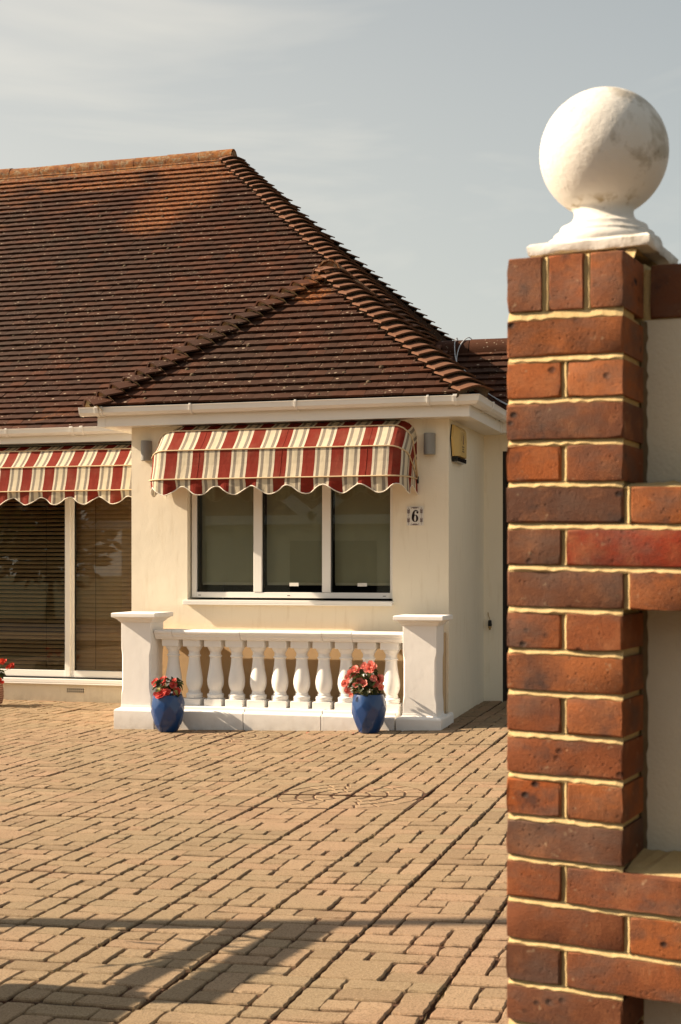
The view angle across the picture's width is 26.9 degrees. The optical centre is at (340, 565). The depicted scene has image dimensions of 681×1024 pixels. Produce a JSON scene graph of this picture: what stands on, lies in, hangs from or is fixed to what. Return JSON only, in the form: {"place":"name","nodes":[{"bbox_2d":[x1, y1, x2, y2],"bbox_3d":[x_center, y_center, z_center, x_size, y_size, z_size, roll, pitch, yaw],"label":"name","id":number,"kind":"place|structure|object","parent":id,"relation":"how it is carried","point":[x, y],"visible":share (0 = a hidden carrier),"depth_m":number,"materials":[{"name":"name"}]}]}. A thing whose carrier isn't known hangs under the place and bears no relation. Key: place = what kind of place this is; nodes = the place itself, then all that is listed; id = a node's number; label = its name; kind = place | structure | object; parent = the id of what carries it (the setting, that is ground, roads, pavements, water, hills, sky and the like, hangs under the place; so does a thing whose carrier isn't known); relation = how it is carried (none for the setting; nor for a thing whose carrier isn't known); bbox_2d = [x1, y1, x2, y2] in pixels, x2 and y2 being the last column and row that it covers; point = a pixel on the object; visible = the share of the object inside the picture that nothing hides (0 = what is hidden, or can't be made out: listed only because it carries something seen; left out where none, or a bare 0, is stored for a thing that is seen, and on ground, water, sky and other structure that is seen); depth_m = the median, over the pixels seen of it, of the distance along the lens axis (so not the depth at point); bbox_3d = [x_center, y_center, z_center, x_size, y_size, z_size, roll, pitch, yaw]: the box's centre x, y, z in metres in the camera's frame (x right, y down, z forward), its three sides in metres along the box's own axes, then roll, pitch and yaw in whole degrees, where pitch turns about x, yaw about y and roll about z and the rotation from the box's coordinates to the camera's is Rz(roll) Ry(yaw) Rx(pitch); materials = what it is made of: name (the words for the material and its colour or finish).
{"place":"outdoors","nodes":[
{"label":"outdoors","id":0,"kind":"place"},
{"bbox_2d":[0,699,508,1023],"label":"driveway","id":1,"kind":"structure","parent":0,"point":[83,777],"depth_m":6.41,"materials":[{"name":"beige brick"}]},
{"bbox_2d":[0,683,3,703],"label":"plant pot","id":2,"kind":"object","parent":1,"relation":"on","point":[1,693],"visible":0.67,"depth_m":14.22,"materials":[{"name":"ceramic"}]},
{"bbox_2d":[0,658,13,683],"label":"flowering plant","id":3,"kind":"object","parent":2,"relation":"in","point":[2,662],"visible":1,"depth_m":14.11,"materials":[{"name":"red plant"}]},
{"bbox_2d":[151,693,184,731],"bbox_3d":[-1.456,1.243,11.999,0.286,0.313,0.283,0,0,16],"label":"plant pot","id":4,"kind":"object","parent":1,"relation":"on","point":[167,712],"visible":0.98,"depth_m":11.89,"materials":[{"name":"ceramic"}]},
{"bbox_2d":[151,676,183,698],"bbox_3d":[-1.455,1.034,11.992,0.271,0.213,0.252,0,0,-17],"label":"flowering plant","id":5,"kind":"object","parent":4,"relation":"on","point":[174,685],"visible":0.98,"depth_m":11.95,"materials":[{"name":"red plant"}]},
{"bbox_2d":[0,149,508,718],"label":"bungalow","id":6,"kind":"object","parent":1,"relation":"on","point":[152,299],"visible":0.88,"depth_m":13.55,"materials":[{"name":"beige paint"}]},
{"bbox_2d":[0,499,64,668],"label":"venetian blind","id":7,"kind":"object","parent":6,"relation":"attached to","point":[44,665],"visible":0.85,"depth_m":14.93,"materials":[{"name":"brown wood"}]},
{"bbox_2d":[0,498,121,685],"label":"patio door","id":8,"kind":"structure","parent":6,"relation":"in","point":[69,676],"depth_m":14.66,"materials":[{"name":"white plastic"}]},
{"bbox_2d":[0,444,131,504],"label":"awning","id":9,"kind":"object","parent":6,"relation":"attached to","point":[79,474],"visible":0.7,"depth_m":14.21,"materials":[{"name":"fabric"}]},
{"bbox_2d":[76,497,131,670],"bbox_3d":[-2.114,0.059,14.602,1.330,2.052,0.054,0,0,16],"label":"venetian blind","id":10,"kind":"object","parent":6,"relation":"attached to","point":[103,559],"visible":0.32,"depth_m":14.70,"materials":[{"name":"brown wood"}]},
{"bbox_2d":[141,440,151,460],"bbox_3d":[-1.747,-1.029,12.743,0.097,0.180,0.096,0,0,16],"label":"wall light","id":11,"kind":"object","parent":6,"relation":"attached to","point":[146,450],"visible":0.98,"depth_m":12.71,"materials":[{"name":"grey metal"}]},
{"bbox_2d":[202,486,252,584],"bbox_3d":[-0.985,-0.386,12.798,0.541,1.123,0.049,0,0,16],"label":"roller blind","id":12,"kind":"object","parent":6,"relation":"attached to","point":[227,538],"visible":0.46,"depth_m":12.79,"materials":[{"name":"beige fabric"}]},
{"bbox_2d":[149,420,418,497],"bbox_3d":[-0.518,-0.921,12.165,2.318,0.651,0.527,0,0,16],"label":"awning","id":13,"kind":"object","parent":6,"relation":"attached to","point":[378,456],"visible":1,"depth_m":12.00,"materials":[{"name":"fabric"}]},
{"bbox_2d":[183,485,393,605],"bbox_3d":[-0.457,-0.295,12.456,1.920,1.284,0.185,0,0,16],"label":"window","id":14,"kind":"structure","parent":6,"relation":"in","point":[327,493],"depth_m":12.45,"materials":[{"name":"white plastic"}]},
{"bbox_2d":[267,485,321,584],"bbox_3d":[-0.384,-0.386,12.622,0.556,1.123,0.049,0,0,16],"label":"roller blind","id":15,"kind":"object","parent":6,"relation":"attached to","point":[294,535],"visible":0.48,"depth_m":12.61,"materials":[{"name":"beige fabric"}]},
{"bbox_2d":[335,484,389,585],"bbox_3d":[0.213,-0.386,12.447,0.534,1.123,0.049,0,0,16],"label":"roller blind","id":16,"kind":"object","parent":6,"relation":"attached to","point":[362,533],"visible":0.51,"depth_m":12.44,"materials":[{"name":"beige fabric"}]},
{"bbox_2d":[407,506,422,525],"bbox_3d":[0.634,-0.420,12.092,0.145,0.163,0.009,0,0,16],"label":"house number","id":17,"kind":"object","parent":6,"relation":"attached to","point":[415,516],"visible":1,"depth_m":12.09,"materials":[{"name":"white ceramic"}]},
{"bbox_2d":[424,433,435,454],"bbox_3d":[0.747,-1.029,12.014,0.100,0.180,0.096,0,0,16],"label":"wall light","id":18,"kind":"object","parent":6,"relation":"attached to","point":[429,443],"visible":1,"depth_m":11.98,"materials":[{"name":"grey metal"}]},
{"bbox_2d":[450,424,466,464],"bbox_3d":[1.035,-1.045,12.325,0.061,0.315,0.556,0,0,16],"label":"alarm box","id":19,"kind":"object","parent":6,"relation":"attached to","point":[458,440],"visible":1,"depth_m":12.16,"materials":[{"name":"beige plastic"}]},
{"bbox_2d":[454,337,507,404],"bbox_3d":[1.318,-1.887,13.834,0.306,0.808,1.284,0,0,-10],"label":"cable","id":20,"kind":"object","parent":6,"relation":"on","point":[464,370],"visible":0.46,"depth_m":14.07,"materials":[{"name":"black"}]},
{"bbox_2d":[488,613,491,629],"bbox_3d":[1.421,0.530,13.538,0.039,0.167,0.066,0,0,1],"label":"tap","id":21,"kind":"object","parent":6,"relation":"attached to","point":[489,624],"visible":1,"depth_m":13.51,"materials":[{"name":"black metal"}]},
{"bbox_2d":[503,451,508,700],"bbox_3d":[1.990,0.163,13.520,0.865,2.500,0.210,0,0,16],"label":"side door","id":22,"kind":"structure","parent":6,"relation":"in","point":[505,483],"depth_m":13.54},
{"bbox_2d":[12,742,501,1023],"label":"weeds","id":23,"kind":"object","parent":1,"relation":"on","point":[312,882],"visible":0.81,"depth_m":5.82,"materials":[{"name":"green plant"}]},
{"bbox_2d":[111,611,453,730],"bbox_3d":[-0.502,0.971,12.138,2.924,1.125,0.551,0,0,16],"label":"balustrade","id":24,"kind":"object","parent":1,"relation":"on","point":[146,637],"visible":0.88,"depth_m":12.01,"materials":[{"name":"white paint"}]},
{"bbox_2d":[351,693,385,733],"bbox_3d":[0.229,1.194,11.507,0.286,0.313,0.282,0,0,16],"label":"plant pot","id":25,"kind":"object","parent":1,"relation":"on","point":[368,713],"visible":1,"depth_m":11.40,"materials":[{"name":"ceramic"}]},
{"bbox_2d":[341,660,384,697],"bbox_3d":[0.197,0.928,11.485,0.301,0.327,0.318,0,0,-37],"label":"flowering plant","id":26,"kind":"object","parent":25,"relation":"on","point":[370,681],"visible":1,"depth_m":11.44,"materials":[{"name":"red plant"}]},
{"bbox_2d":[506,248,680,1023],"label":"brick wall","id":27,"kind":"structure","parent":1,"relation":"on","point":[593,499],"depth_m":2.54,"materials":[{"name":"brown brick"}]},
{"bbox_2d":[526,87,677,264],"bbox_3d":[0.500,-0.740,2.702,0.242,0.328,0.242,0,0,26],"label":"ball finial","id":28,"kind":"object","parent":27,"relation":"on","point":[604,154],"visible":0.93,"depth_m":2.62,"materials":[{"name":"white stone"}]},
{"bbox_2d":[0,0,680,340],"label":"sky","id":29,"kind":"structure","parent":0,"point":[411,132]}
]}

